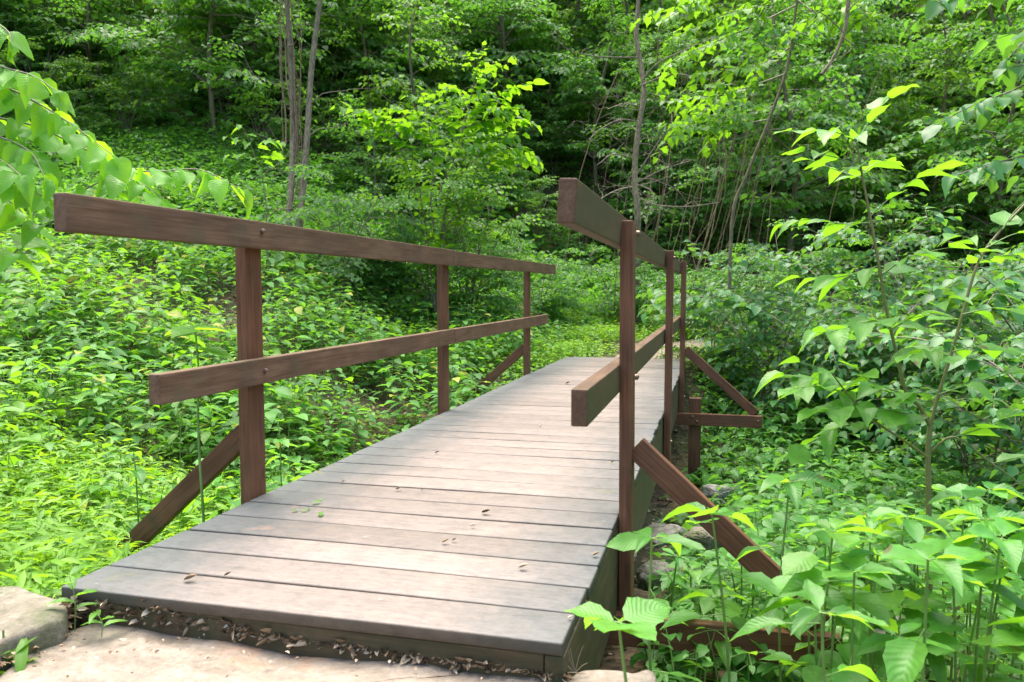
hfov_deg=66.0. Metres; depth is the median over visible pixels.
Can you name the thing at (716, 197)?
hillside shrub
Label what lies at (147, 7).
young tree
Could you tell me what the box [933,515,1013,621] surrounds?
jewelweed
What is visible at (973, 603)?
jewelweed
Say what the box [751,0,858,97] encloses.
young tree
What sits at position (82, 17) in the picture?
young tree
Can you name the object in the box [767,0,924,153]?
young tree
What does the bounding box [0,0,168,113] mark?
young tree
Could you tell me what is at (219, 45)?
hillside shrub
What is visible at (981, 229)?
hillside shrub
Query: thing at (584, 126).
hillside shrub
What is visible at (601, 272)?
bush
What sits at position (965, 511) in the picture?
jewelweed
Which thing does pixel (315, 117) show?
hillside shrub
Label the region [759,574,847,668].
jewelweed
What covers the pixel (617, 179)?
hillside shrub
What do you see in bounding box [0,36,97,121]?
hillside shrub
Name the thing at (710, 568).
jewelweed
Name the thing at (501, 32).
young tree
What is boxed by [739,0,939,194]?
young tree
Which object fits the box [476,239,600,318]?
bush
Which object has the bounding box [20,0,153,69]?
young tree
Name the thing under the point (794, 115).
hillside shrub
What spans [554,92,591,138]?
hillside shrub
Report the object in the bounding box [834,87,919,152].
hillside shrub
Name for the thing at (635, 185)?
tree
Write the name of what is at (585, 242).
hillside shrub
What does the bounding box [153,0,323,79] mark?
young tree
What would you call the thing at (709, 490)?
rock
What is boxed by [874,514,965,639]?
jewelweed
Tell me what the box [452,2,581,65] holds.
young tree
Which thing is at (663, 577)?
jewelweed
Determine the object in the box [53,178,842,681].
footbridge
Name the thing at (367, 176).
hillside shrub
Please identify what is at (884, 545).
jewelweed
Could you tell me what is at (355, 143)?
hillside shrub
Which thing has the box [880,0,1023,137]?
young tree
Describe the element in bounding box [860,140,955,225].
hillside shrub
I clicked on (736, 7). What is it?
young tree
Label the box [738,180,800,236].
hillside shrub
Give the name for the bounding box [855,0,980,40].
young tree
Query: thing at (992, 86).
young tree
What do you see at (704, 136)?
hillside shrub
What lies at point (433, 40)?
hillside shrub
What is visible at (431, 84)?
hillside shrub
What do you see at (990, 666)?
jewelweed
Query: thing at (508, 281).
bush
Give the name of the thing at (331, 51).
hillside shrub
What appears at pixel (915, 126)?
hillside shrub
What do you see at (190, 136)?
vine cover
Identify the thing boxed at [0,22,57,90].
hillside shrub
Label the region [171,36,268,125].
hillside shrub
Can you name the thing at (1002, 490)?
jewelweed
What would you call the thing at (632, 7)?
young tree
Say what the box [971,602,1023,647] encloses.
jewelweed
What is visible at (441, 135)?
hillside shrub
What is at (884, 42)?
hillside shrub
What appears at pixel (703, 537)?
rock
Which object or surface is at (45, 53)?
hillside shrub
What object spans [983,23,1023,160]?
young tree
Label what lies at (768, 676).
jewelweed
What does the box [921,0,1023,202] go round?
tree
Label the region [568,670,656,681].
stone slab
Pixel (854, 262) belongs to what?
bank shrub
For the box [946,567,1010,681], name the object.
jewelweed
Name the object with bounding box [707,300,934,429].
bank shrub
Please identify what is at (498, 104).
hillside shrub
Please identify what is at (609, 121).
hillside shrub
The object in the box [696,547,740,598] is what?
jewelweed
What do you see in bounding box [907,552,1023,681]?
jewelweed
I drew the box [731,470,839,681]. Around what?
jewelweed
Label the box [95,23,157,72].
hillside shrub
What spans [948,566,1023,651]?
jewelweed
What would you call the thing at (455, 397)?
ground cover
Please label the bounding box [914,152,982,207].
hillside shrub
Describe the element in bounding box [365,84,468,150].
hillside shrub
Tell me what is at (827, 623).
jewelweed
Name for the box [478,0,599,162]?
young tree
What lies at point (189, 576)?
fallen leaf
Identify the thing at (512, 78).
hillside shrub
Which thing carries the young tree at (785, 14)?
on the ground at (656, 506)
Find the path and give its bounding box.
[612,327,941,360]
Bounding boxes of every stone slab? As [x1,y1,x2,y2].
[0,623,550,681]
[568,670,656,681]
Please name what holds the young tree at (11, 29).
on the ground at (656, 506)
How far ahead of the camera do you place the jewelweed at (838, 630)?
2.12 m
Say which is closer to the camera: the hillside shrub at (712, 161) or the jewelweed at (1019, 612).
the jewelweed at (1019, 612)
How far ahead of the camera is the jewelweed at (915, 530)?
1.89 m
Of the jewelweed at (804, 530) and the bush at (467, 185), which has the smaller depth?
the jewelweed at (804, 530)
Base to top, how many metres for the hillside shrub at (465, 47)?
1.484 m
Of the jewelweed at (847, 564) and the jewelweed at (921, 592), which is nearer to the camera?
the jewelweed at (847, 564)
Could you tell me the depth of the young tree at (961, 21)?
18.08 m
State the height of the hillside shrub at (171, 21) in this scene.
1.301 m
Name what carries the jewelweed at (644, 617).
on the ground at (656, 506)
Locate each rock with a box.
[635,560,673,591]
[642,518,685,548]
[683,526,722,549]
[700,484,733,503]
[874,616,902,634]
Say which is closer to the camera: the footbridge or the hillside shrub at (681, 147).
the footbridge
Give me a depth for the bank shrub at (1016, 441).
4.38 m
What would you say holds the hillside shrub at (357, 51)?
on the ground at (656, 506)
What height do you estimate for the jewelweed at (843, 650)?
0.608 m
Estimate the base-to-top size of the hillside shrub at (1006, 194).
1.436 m
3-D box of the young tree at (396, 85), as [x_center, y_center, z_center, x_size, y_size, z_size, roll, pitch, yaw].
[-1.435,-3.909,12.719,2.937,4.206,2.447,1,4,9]
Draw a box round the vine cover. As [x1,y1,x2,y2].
[0,0,1023,357]
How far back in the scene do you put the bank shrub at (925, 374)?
5.98 m
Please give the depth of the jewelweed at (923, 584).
2.57 m
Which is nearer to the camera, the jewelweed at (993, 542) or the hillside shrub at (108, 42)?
the jewelweed at (993, 542)
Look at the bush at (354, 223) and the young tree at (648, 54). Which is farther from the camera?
the young tree at (648, 54)
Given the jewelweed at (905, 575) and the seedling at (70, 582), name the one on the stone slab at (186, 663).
the seedling at (70, 582)
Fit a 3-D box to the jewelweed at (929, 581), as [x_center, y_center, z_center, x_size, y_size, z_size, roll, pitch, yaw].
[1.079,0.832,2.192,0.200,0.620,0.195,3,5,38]
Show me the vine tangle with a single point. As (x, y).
(713, 214)
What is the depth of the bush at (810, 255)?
10.31 m
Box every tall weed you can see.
[121,451,153,532]
[165,325,236,522]
[265,419,293,485]
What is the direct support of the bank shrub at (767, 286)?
on the ground at (656, 506)
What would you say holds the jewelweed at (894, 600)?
on the ground at (656, 506)
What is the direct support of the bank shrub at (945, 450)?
on the ground at (656, 506)
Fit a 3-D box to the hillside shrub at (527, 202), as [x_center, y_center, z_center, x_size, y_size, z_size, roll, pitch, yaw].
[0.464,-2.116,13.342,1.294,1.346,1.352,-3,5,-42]
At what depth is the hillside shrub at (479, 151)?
13.03 m
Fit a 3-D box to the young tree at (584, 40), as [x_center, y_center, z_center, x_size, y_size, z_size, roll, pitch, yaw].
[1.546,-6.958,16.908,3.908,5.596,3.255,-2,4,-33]
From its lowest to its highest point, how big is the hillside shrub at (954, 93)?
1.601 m
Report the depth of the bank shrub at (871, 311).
6.32 m
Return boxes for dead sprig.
[567,645,586,671]
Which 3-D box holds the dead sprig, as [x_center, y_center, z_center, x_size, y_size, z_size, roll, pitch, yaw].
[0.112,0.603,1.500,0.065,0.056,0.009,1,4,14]
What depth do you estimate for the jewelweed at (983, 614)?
2.28 m
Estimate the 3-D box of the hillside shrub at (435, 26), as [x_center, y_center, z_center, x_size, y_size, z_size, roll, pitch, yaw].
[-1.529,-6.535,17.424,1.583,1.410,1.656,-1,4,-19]
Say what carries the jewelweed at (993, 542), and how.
on the ground at (656, 506)
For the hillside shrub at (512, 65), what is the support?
on the ground at (656, 506)
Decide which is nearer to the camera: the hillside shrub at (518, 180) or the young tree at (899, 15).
the hillside shrub at (518, 180)
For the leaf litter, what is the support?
on the ground at (656, 506)
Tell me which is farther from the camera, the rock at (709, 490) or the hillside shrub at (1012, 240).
the hillside shrub at (1012, 240)
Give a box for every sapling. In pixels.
[222,124,285,292]
[330,40,549,324]
[629,0,889,316]
[753,84,1023,673]
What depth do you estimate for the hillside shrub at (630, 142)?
15.74 m
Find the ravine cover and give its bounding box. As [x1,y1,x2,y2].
[629,312,1023,681]
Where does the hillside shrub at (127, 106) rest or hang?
on the ground at (656, 506)
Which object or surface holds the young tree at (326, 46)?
on the ground at (656, 506)
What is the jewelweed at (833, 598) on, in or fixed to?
on the ground at (656, 506)
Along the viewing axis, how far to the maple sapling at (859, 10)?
7.48 m
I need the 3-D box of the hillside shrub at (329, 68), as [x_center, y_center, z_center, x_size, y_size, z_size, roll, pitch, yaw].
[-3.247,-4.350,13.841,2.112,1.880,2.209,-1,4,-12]
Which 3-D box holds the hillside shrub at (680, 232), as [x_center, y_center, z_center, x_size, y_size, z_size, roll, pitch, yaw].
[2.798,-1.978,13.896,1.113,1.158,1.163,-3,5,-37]
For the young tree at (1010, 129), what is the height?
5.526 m
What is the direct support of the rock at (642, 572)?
on the ground at (656, 506)
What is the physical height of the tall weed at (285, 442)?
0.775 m
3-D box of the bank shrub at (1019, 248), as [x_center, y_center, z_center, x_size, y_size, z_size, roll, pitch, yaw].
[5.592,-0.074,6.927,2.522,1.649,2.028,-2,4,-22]
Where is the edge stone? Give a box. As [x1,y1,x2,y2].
[0,586,67,670]
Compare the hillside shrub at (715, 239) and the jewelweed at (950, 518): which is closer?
the jewelweed at (950, 518)
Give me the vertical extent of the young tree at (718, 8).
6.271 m
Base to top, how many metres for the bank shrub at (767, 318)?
1.449 m
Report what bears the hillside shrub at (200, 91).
on the ground at (656, 506)
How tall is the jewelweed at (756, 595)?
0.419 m
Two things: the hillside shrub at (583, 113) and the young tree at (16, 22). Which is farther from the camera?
the hillside shrub at (583, 113)
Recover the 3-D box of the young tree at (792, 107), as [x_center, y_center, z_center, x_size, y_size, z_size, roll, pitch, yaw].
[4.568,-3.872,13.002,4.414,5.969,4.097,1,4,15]
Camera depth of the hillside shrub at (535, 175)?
14.74 m
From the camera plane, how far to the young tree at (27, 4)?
13.13 m
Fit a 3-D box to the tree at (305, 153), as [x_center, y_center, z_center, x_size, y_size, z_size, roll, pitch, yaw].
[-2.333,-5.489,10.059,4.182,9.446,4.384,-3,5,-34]
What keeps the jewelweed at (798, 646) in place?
on the ground at (656, 506)
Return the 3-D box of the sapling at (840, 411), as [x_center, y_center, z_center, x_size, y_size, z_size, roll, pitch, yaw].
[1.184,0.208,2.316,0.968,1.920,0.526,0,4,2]
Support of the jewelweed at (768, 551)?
on the ground at (656, 506)
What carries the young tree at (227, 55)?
on the ground at (656, 506)
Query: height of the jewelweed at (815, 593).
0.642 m
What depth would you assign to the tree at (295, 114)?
8.98 m
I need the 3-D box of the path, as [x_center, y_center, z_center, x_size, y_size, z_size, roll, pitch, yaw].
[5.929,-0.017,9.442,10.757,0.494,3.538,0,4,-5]
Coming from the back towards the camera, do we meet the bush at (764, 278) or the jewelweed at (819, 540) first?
the bush at (764, 278)
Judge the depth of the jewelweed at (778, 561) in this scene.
2.83 m
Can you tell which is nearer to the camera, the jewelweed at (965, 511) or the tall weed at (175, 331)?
the jewelweed at (965, 511)
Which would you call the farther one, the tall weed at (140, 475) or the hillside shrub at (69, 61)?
the hillside shrub at (69, 61)
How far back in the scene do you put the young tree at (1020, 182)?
13.15 m
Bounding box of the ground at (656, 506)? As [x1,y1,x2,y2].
[0,0,1023,681]
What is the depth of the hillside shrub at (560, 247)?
13.43 m
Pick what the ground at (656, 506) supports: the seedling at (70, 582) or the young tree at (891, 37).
the young tree at (891, 37)
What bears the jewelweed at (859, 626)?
on the ground at (656, 506)
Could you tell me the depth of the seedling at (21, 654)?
1.55 m
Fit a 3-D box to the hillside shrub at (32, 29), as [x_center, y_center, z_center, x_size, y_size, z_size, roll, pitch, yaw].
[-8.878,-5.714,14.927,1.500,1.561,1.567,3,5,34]
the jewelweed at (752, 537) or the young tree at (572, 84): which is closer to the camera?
the jewelweed at (752, 537)
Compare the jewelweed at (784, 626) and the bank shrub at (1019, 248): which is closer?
the jewelweed at (784, 626)
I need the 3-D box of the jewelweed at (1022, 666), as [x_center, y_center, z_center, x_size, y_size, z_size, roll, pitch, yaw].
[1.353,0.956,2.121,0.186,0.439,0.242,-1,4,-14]
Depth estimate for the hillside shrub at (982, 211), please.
14.52 m
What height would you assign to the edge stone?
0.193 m
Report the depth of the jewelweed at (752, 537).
2.42 m
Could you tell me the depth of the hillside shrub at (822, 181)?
14.41 m
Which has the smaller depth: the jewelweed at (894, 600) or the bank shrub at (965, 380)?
the jewelweed at (894, 600)
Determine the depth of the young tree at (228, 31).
13.37 m
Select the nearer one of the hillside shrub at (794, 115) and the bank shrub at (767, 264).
the bank shrub at (767, 264)
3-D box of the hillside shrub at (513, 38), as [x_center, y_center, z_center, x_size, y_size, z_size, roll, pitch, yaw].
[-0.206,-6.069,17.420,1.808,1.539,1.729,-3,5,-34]
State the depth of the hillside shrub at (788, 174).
14.97 m
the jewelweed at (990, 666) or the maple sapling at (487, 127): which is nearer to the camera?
the jewelweed at (990, 666)
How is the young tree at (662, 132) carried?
on the ground at (656, 506)
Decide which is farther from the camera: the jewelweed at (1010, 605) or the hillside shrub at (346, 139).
the hillside shrub at (346, 139)
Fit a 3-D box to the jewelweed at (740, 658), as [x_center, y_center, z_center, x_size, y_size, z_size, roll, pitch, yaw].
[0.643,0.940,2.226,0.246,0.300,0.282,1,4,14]
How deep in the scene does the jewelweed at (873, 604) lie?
1.60 m
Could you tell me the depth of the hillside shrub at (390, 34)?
16.96 m
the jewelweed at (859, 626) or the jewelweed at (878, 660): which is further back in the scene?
the jewelweed at (878, 660)
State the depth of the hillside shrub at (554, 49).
16.86 m
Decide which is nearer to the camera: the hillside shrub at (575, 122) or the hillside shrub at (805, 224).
the hillside shrub at (805, 224)
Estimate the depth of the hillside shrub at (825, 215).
14.26 m
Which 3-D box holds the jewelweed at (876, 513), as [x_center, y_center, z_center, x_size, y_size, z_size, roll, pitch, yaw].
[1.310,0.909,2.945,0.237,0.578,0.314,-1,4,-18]
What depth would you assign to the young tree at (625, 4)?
16.82 m
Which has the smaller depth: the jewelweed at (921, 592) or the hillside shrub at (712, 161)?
the jewelweed at (921, 592)
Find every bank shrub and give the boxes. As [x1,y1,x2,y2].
[635,239,798,373]
[637,282,890,436]
[679,274,813,359]
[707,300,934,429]
[717,243,932,368]
[787,260,1023,470]
[793,192,1023,371]
[810,273,1010,466]
[813,323,1023,536]
[856,333,1023,522]
[860,233,1023,375]
[885,303,1023,467]
[963,263,1023,435]
[980,243,1023,291]
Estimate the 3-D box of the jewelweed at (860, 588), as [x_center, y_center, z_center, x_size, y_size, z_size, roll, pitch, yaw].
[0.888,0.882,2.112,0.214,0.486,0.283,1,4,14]
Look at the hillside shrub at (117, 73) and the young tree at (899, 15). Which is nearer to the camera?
the hillside shrub at (117, 73)
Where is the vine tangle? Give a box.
[565,51,891,323]
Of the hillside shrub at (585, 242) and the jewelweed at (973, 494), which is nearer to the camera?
the jewelweed at (973, 494)
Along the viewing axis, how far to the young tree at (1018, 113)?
14.33 m
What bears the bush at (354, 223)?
on the ground at (656, 506)
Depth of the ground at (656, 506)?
6.78 m
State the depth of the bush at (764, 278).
9.73 m
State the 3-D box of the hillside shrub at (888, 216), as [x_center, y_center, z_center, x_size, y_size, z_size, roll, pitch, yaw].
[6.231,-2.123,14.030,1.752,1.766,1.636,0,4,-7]
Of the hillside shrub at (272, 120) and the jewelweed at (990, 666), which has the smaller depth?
the jewelweed at (990, 666)
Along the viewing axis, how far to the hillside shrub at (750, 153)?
14.71 m
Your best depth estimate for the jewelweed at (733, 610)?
2.19 m
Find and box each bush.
[261,164,433,294]
[315,185,468,305]
[341,148,528,326]
[401,183,556,315]
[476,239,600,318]
[554,244,665,324]
[635,249,748,337]
[694,250,802,328]
[723,216,857,317]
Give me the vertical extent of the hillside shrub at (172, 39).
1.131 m
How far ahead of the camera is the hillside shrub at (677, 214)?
12.94 m
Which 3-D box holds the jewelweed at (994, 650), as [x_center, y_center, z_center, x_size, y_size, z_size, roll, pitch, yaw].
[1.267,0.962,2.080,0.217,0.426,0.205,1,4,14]
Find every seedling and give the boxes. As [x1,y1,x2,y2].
[0,630,38,675]
[44,564,98,631]
[80,609,126,636]
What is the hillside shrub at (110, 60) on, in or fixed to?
on the ground at (656, 506)
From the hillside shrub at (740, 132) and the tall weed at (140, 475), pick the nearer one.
the tall weed at (140, 475)
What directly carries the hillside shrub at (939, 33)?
on the ground at (656, 506)
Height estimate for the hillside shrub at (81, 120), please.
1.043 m
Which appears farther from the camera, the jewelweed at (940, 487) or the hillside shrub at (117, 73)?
the hillside shrub at (117, 73)
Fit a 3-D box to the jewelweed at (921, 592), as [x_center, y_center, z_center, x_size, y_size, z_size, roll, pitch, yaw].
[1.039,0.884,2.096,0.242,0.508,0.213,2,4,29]
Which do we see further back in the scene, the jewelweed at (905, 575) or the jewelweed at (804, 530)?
the jewelweed at (804, 530)
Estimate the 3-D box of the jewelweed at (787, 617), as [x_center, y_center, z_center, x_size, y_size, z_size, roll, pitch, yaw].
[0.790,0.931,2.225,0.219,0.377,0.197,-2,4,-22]
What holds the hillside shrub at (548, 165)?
on the ground at (656, 506)
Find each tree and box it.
[0,0,74,61]
[0,0,95,96]
[0,0,133,69]
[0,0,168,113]
[0,2,37,53]
[0,24,252,317]
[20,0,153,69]
[53,0,179,56]
[56,0,324,135]
[78,0,172,49]
[94,0,351,68]
[151,0,335,125]
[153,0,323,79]
[218,0,324,267]
[230,0,397,259]
[273,0,436,41]
[276,0,454,140]
[279,0,458,114]
[341,0,520,212]
[348,0,455,116]
[398,0,587,142]
[408,0,555,113]
[426,0,525,49]
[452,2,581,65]
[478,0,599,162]
[482,0,622,71]
[500,0,656,126]
[503,0,683,194]
[521,0,696,107]
[549,0,633,46]
[549,0,719,328]
[601,0,719,66]
[601,0,771,120]
[601,13,745,248]
[612,0,829,167]
[620,0,727,51]
[657,0,827,109]
[660,0,927,275]
[671,0,793,124]
[710,0,831,144]
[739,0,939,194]
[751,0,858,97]
[752,0,909,91]
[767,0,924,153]
[772,2,903,131]
[800,0,1023,83]
[845,0,974,70]
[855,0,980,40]
[859,0,1021,232]
[873,0,963,102]
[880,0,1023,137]
[880,0,1023,264]
[884,0,946,43]
[893,0,1023,119]
[907,3,1018,109]
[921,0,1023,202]
[957,1,1023,139]
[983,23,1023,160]
[984,17,1023,191]
[1007,93,1023,248]
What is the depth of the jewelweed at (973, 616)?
2.74 m
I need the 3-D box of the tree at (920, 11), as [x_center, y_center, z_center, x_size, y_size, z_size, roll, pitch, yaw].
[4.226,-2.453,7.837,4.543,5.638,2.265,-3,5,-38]
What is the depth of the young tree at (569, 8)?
19.60 m
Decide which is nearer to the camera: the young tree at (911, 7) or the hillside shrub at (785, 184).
the hillside shrub at (785, 184)
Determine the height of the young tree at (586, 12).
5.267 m
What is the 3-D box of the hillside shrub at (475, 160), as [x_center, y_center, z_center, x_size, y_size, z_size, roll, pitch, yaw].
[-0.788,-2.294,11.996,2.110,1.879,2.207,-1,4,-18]
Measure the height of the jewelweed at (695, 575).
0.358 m
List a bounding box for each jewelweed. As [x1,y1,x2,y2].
[563,597,668,681]
[594,527,705,681]
[647,570,688,600]
[655,570,696,611]
[658,547,704,610]
[660,502,781,681]
[664,585,750,681]
[665,561,718,600]
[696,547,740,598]
[698,558,770,616]
[704,618,782,681]
[708,532,765,616]
[728,542,780,588]
[729,579,888,681]
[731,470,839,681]
[732,544,776,616]
[740,579,820,666]
[741,665,802,681]
[756,515,889,681]
[756,568,859,664]
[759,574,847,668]
[761,590,848,666]
[772,607,800,681]
[777,616,841,676]
[778,553,903,681]
[781,558,896,681]
[794,586,884,651]
[796,527,861,560]
[808,528,843,570]
[809,585,879,667]
[816,524,932,681]
[818,507,906,586]
[825,535,895,649]
[833,547,937,681]
[841,537,924,659]
[842,513,952,681]
[845,600,954,657]
[848,584,930,668]
[869,590,949,681]
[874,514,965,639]
[876,536,987,681]
[877,535,947,636]
[878,523,974,651]
[878,583,953,681]
[896,556,1023,681]
[904,591,951,681]
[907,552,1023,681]
[914,504,1023,681]
[916,484,978,608]
[916,552,976,611]
[924,575,1023,681]
[925,489,1019,681]
[926,516,1023,681]
[926,526,1010,681]
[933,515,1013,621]
[943,481,1023,636]
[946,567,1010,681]
[946,628,1007,681]
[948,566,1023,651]
[957,582,986,621]
[959,632,1000,676]
[963,584,1016,655]
[964,579,1023,677]
[966,548,1023,677]
[966,627,1023,647]
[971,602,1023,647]
[983,626,1023,680]
[985,599,1023,681]
[986,616,1023,660]
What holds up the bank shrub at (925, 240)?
on the ground at (656, 506)
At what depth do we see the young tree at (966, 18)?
17.30 m
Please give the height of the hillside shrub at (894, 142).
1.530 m
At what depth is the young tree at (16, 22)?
13.00 m
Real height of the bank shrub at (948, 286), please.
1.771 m
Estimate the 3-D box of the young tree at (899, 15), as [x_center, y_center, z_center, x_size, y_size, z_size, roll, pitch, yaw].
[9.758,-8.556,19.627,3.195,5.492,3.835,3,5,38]
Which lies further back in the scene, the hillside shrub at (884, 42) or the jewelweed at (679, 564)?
the hillside shrub at (884, 42)
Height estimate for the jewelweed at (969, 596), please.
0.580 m
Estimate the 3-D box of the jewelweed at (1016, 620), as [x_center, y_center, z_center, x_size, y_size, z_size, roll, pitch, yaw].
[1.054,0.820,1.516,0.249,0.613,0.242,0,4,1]
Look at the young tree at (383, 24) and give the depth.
15.94 m
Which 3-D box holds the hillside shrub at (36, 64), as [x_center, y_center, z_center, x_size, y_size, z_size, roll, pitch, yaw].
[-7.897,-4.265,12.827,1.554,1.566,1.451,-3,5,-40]
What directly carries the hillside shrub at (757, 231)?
on the ground at (656, 506)
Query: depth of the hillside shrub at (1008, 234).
13.52 m
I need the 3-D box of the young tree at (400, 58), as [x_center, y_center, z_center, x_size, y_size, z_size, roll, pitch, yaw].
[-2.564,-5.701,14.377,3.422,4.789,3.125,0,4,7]
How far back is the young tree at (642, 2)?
19.35 m
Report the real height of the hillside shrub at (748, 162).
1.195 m
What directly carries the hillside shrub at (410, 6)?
on the ground at (656, 506)
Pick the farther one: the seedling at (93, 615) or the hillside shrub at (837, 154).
the hillside shrub at (837, 154)
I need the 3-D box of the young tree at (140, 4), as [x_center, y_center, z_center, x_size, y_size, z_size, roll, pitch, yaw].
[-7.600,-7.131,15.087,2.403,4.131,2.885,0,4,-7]
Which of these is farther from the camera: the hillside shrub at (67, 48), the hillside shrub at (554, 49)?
the hillside shrub at (554, 49)
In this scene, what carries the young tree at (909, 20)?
on the ground at (656, 506)
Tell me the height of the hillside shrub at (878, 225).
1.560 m
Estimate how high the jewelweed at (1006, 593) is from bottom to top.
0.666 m
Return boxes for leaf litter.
[0,8,1008,681]
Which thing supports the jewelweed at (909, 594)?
on the ground at (656, 506)
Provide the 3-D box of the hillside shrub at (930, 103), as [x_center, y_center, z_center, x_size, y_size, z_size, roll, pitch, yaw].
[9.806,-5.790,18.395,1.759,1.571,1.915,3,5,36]
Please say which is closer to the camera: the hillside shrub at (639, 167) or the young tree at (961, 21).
the hillside shrub at (639, 167)
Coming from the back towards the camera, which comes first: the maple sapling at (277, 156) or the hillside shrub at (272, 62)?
the hillside shrub at (272, 62)
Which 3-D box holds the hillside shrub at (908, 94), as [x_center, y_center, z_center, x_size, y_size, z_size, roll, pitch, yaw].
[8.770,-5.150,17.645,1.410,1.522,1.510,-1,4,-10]
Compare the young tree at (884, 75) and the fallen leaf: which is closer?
the fallen leaf
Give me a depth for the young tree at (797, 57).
16.93 m
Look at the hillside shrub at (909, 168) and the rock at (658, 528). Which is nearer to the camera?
the rock at (658, 528)
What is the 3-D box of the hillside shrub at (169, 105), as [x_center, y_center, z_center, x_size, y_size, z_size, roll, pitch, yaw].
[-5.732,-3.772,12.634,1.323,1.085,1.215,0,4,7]
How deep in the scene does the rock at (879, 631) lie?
2.30 m
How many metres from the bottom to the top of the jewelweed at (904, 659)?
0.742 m
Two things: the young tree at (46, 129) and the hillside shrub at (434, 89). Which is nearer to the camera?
the young tree at (46, 129)
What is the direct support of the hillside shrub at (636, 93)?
on the ground at (656, 506)
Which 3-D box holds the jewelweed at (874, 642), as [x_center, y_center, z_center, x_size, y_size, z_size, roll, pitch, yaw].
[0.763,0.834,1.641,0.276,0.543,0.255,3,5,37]
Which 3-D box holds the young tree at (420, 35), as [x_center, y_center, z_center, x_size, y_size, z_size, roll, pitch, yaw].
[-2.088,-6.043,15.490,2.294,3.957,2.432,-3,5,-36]
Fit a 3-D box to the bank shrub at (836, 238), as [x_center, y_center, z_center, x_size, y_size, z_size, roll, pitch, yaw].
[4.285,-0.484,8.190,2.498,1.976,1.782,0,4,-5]
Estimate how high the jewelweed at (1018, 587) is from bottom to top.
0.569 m
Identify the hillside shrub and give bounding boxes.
[0,19,82,94]
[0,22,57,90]
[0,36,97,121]
[7,1,76,70]
[21,24,97,90]
[27,5,86,76]
[45,88,109,135]
[48,24,151,95]
[53,61,185,137]
[55,6,135,57]
[64,61,148,121]
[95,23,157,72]
[115,76,193,128]
[136,45,220,106]
[141,20,206,80]
[145,6,207,46]
[171,34,247,100]
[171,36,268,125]
[190,64,318,151]
[205,28,331,124]
[244,12,367,111]
[268,28,378,137]
[288,89,378,160]
[309,112,417,206]
[314,92,412,195]
[326,17,395,90]
[326,68,412,128]
[343,96,424,163]
[365,23,426,43]
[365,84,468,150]
[370,43,458,119]
[376,95,495,189]
[388,16,450,82]
[388,124,518,238]
[396,0,450,39]
[408,61,499,131]
[413,124,528,201]
[419,11,464,56]
[428,22,491,83]
[428,71,496,121]
[456,142,546,215]
[459,81,533,142]
[477,35,532,86]
[489,62,552,115]
[494,72,574,153]
[494,175,565,250]
[495,116,551,183]
[523,122,592,188]
[529,40,567,98]
[542,209,617,264]
[550,113,602,168]
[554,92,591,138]
[560,202,608,246]
[563,76,630,126]
[583,100,655,150]
[600,140,669,197]
[604,129,670,188]
[604,148,682,219]
[609,158,719,264]
[614,64,700,117]
[641,195,706,251]
[643,105,704,166]
[674,97,748,154]
[688,165,746,226]
[690,189,758,255]
[693,146,736,185]
[707,188,795,273]
[708,122,825,210]
[710,86,775,154]
[717,145,786,199]
[730,120,816,191]
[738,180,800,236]
[750,170,819,221]
[760,188,849,258]
[763,97,845,149]
[777,176,860,235]
[778,161,833,209]
[782,144,908,228]
[796,121,886,182]
[822,172,918,264]
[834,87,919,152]
[842,203,949,279]
[846,26,906,76]
[850,100,948,169]
[858,123,919,196]
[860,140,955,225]
[870,76,943,131]
[876,123,950,175]
[893,126,986,202]
[907,58,957,108]
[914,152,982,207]
[922,131,1001,182]
[923,18,968,75]
[923,64,991,112]
[923,201,1023,270]
[949,181,1016,220]
[959,187,1023,271]
[969,207,1023,252]
[975,202,1021,247]
[977,167,1023,212]
[979,174,1023,198]
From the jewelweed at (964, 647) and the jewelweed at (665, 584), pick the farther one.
the jewelweed at (665, 584)
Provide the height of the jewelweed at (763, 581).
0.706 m
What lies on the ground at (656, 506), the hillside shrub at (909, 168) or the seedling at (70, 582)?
the hillside shrub at (909, 168)
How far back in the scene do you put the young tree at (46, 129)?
2.56 m
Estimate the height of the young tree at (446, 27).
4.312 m
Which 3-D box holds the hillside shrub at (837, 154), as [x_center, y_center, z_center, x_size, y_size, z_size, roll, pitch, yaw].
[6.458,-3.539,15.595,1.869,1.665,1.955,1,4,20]
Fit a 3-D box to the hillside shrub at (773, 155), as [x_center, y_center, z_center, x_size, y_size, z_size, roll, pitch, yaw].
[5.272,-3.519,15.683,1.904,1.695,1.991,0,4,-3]
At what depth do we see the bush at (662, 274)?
9.98 m
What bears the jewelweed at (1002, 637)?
on the ground at (656, 506)
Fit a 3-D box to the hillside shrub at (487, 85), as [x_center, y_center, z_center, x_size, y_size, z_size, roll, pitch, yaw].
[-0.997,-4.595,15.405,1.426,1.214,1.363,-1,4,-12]
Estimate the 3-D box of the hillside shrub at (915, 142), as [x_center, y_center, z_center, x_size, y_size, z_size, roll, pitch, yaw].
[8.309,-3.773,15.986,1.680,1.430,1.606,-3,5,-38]

